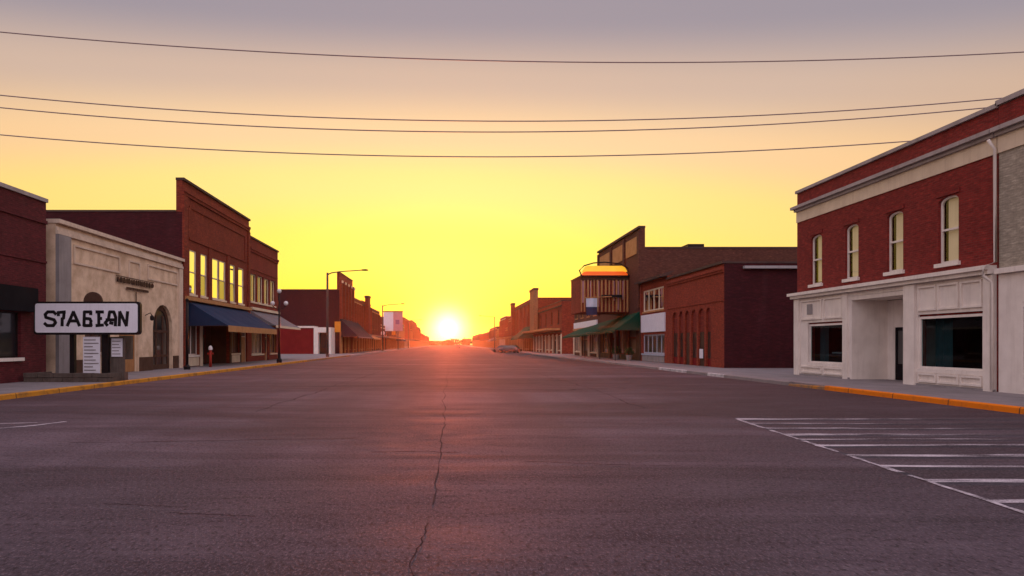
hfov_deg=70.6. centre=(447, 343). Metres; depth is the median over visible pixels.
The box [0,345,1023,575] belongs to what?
road
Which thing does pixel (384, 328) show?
brick shop
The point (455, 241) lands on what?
sky
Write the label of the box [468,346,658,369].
kerb
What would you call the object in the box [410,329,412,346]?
brick shop
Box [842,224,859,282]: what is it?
window
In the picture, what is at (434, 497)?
road cracks
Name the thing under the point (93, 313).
signboard
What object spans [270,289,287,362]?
lamp post
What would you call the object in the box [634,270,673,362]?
narrow shop
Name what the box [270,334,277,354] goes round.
window
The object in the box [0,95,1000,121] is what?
overhead wire
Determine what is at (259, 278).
window
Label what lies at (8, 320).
window
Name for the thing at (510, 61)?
overhead wire
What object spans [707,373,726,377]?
kerb
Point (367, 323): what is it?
brick shop
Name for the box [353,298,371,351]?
brick shop
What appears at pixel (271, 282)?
window
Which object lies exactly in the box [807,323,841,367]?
window
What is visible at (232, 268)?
window
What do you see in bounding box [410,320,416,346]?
brick block
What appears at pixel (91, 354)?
notice board
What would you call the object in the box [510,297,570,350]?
brick shop
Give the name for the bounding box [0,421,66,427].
road markings
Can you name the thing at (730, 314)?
arched shop
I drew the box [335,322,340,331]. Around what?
wall sign
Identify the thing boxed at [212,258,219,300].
window
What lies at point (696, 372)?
kerb
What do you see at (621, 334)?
window
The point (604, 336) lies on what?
window
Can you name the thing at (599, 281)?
marquee bay
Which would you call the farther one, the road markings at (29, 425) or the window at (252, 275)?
the window at (252, 275)
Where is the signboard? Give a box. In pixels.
[34,292,141,372]
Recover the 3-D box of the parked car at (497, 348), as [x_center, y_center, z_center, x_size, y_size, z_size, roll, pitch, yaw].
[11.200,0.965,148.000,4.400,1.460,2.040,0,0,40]
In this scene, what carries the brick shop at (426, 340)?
on the sidewalk at (13, 387)
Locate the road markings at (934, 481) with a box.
[736,418,1023,512]
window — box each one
[0,311,24,361]
[85,335,100,354]
[188,326,199,356]
[189,250,197,296]
[200,254,207,298]
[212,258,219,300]
[219,261,226,302]
[230,265,235,303]
[232,332,240,354]
[238,267,244,305]
[251,274,257,303]
[251,333,264,355]
[258,276,264,304]
[264,278,270,306]
[270,281,275,307]
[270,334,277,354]
[574,337,579,351]
[589,334,596,353]
[602,333,607,352]
[618,331,624,353]
[641,334,664,355]
[642,286,663,313]
[674,333,676,356]
[680,333,682,356]
[693,332,696,357]
[708,332,710,358]
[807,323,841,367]
[808,235,822,287]
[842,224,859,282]
[883,211,904,275]
[917,313,982,375]
[934,195,960,267]
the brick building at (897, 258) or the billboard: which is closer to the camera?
the brick building at (897, 258)
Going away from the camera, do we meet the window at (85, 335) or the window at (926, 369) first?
the window at (926, 369)
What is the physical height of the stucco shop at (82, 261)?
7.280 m
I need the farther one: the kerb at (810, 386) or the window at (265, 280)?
the window at (265, 280)
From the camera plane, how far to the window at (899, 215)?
28.80 m
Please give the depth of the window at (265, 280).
69.57 m
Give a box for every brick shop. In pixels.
[0,182,47,383]
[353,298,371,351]
[360,296,380,351]
[371,308,389,350]
[380,325,394,349]
[381,317,402,348]
[396,325,406,348]
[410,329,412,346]
[420,333,423,345]
[424,335,428,345]
[472,334,479,346]
[479,332,488,347]
[487,326,498,347]
[496,329,499,346]
[499,327,508,344]
[508,318,511,344]
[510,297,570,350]
[523,288,573,353]
[573,315,598,356]
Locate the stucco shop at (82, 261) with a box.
[46,219,184,372]
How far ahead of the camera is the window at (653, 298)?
62.37 m
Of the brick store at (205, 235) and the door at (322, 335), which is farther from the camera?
the door at (322, 335)
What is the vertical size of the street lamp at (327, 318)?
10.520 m
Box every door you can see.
[119,335,134,371]
[153,306,168,369]
[203,336,204,363]
[241,337,244,361]
[320,333,325,353]
[584,339,587,355]
[629,338,635,359]
[687,334,688,364]
[701,333,703,365]
[895,327,902,379]
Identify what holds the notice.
on the sidewalk at (13, 387)
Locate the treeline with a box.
[429,338,472,345]
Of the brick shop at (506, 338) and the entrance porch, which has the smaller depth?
the entrance porch
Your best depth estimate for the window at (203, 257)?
51.73 m
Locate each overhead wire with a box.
[0,31,1023,62]
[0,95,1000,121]
[0,107,985,132]
[0,134,908,156]
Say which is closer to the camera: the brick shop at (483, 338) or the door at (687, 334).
the door at (687, 334)
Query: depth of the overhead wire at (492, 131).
27.98 m
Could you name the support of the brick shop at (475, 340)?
on the sidewalk at (886, 385)
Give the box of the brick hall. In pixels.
[278,272,372,353]
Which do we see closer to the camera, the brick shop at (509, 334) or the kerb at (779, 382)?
the kerb at (779, 382)
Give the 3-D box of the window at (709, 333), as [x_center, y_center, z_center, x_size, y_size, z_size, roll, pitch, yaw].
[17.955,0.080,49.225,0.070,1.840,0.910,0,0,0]
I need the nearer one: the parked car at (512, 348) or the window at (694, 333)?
the window at (694, 333)
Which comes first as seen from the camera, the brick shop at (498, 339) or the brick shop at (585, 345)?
the brick shop at (585, 345)
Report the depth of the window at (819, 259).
34.92 m
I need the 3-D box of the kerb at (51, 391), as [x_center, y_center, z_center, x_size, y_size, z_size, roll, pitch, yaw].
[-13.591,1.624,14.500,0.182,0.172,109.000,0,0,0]
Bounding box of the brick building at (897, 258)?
[787,103,998,391]
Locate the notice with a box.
[110,337,124,380]
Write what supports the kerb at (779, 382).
on the ground
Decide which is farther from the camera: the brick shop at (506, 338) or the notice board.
the brick shop at (506, 338)
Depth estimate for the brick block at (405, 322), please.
299.72 m
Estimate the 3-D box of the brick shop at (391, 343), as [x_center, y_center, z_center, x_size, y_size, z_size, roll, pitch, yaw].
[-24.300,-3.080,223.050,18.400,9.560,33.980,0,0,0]
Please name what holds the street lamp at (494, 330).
on the sidewalk at (886, 385)
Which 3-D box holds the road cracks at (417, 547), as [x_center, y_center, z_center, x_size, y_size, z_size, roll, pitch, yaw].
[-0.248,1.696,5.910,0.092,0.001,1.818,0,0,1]
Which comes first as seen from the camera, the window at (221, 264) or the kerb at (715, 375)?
the kerb at (715, 375)
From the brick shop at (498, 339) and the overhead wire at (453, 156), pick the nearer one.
the overhead wire at (453, 156)
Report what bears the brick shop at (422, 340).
on the sidewalk at (13, 387)
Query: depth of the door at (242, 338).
62.09 m
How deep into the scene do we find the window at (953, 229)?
25.72 m
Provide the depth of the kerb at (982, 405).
20.59 m
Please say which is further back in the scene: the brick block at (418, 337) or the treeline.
the treeline
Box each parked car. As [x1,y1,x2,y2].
[492,345,506,351]
[498,345,521,352]
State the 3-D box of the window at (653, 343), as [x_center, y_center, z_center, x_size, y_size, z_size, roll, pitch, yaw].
[17.850,0.070,62.550,0.300,1.840,6.900,0,0,0]
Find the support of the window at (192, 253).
in the brick store at (205, 235)
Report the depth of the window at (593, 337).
88.34 m
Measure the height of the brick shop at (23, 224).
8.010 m
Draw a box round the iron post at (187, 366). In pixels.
[184,298,189,369]
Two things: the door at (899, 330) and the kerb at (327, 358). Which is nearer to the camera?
the door at (899, 330)
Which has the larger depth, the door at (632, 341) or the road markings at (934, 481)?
the door at (632, 341)
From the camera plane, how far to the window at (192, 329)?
49.81 m
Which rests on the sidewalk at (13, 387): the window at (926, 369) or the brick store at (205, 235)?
the brick store at (205, 235)
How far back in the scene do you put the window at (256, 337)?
66.45 m
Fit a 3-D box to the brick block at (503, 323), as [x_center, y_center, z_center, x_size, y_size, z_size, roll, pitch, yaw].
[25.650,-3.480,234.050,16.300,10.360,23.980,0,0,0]
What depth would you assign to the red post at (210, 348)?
48.42 m
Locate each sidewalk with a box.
[0,346,425,393]
[471,346,1023,406]
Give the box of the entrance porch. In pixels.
[314,327,334,353]
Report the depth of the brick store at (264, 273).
68.27 m
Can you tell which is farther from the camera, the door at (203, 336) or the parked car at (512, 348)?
the parked car at (512, 348)
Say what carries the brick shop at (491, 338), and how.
on the sidewalk at (886, 385)
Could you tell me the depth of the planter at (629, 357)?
67.01 m
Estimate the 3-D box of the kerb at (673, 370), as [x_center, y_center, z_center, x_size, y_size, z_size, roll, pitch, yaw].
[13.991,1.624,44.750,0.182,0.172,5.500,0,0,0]
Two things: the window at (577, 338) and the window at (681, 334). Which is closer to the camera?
the window at (681, 334)
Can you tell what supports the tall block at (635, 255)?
on the sidewalk at (886, 385)
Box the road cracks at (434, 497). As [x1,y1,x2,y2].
[71,359,643,515]
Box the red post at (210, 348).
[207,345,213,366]
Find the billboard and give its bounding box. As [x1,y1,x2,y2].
[383,311,402,349]
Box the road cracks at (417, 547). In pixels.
[409,523,428,575]
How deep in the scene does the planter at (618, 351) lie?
71.24 m
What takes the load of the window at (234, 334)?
in the brick store at (205, 235)
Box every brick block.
[403,317,411,347]
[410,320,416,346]
[417,327,420,346]
[499,316,510,344]
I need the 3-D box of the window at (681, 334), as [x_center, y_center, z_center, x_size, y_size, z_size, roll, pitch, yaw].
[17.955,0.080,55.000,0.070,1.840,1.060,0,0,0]
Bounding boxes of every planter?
[23,372,127,381]
[611,346,620,359]
[624,347,633,360]
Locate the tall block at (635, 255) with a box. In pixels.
[562,226,796,360]
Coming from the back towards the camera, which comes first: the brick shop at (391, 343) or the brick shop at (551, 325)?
the brick shop at (391, 343)
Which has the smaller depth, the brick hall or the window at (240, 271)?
the window at (240, 271)
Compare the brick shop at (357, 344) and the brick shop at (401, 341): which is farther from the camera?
the brick shop at (401, 341)
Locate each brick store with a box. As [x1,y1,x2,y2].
[46,177,276,367]
[249,236,300,361]
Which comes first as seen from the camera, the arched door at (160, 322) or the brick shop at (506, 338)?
the arched door at (160, 322)
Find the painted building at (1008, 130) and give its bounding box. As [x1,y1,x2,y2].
[990,88,1023,393]
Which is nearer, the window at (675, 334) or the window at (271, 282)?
the window at (675, 334)
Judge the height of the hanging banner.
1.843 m
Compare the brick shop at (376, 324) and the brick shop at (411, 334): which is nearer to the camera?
the brick shop at (376, 324)
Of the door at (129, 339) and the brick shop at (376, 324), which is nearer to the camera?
the door at (129, 339)
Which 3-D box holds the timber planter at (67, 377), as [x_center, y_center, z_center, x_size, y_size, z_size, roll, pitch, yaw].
[-15.480,1.363,30.085,3.540,0.373,1.729,0,0,0]
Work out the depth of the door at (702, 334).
50.75 m
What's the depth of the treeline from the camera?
777.72 m
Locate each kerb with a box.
[0,360,306,399]
[307,355,350,361]
[351,346,427,355]
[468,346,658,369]
[659,367,686,372]
[686,370,708,375]
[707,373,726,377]
[724,375,792,385]
[788,384,824,389]
[824,386,1023,413]
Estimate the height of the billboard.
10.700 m
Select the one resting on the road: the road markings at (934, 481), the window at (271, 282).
the road markings at (934, 481)
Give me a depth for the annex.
112.00 m
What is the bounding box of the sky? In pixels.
[0,0,1023,343]
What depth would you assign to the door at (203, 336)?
55.66 m
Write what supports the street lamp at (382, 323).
on the sidewalk at (13, 387)
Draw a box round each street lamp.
[326,269,367,356]
[382,303,403,350]
[408,319,421,347]
[479,315,494,347]
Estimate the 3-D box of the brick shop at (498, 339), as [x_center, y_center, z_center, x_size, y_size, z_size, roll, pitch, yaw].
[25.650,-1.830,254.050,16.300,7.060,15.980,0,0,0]
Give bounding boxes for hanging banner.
[585,296,611,314]
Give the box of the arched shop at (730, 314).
[665,261,796,367]
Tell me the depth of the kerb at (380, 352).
136.99 m
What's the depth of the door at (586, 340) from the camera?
93.60 m
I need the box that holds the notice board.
[83,337,99,372]
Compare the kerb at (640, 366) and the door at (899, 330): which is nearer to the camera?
the door at (899, 330)
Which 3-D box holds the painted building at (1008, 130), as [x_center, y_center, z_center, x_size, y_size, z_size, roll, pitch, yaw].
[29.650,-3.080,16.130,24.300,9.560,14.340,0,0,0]
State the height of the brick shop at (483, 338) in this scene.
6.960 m
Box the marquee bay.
[571,262,629,314]
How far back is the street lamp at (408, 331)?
261.88 m
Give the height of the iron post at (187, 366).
4.320 m
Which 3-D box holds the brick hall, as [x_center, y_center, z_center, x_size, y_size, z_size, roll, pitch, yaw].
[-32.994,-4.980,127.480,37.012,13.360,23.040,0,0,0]
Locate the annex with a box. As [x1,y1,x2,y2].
[280,326,316,353]

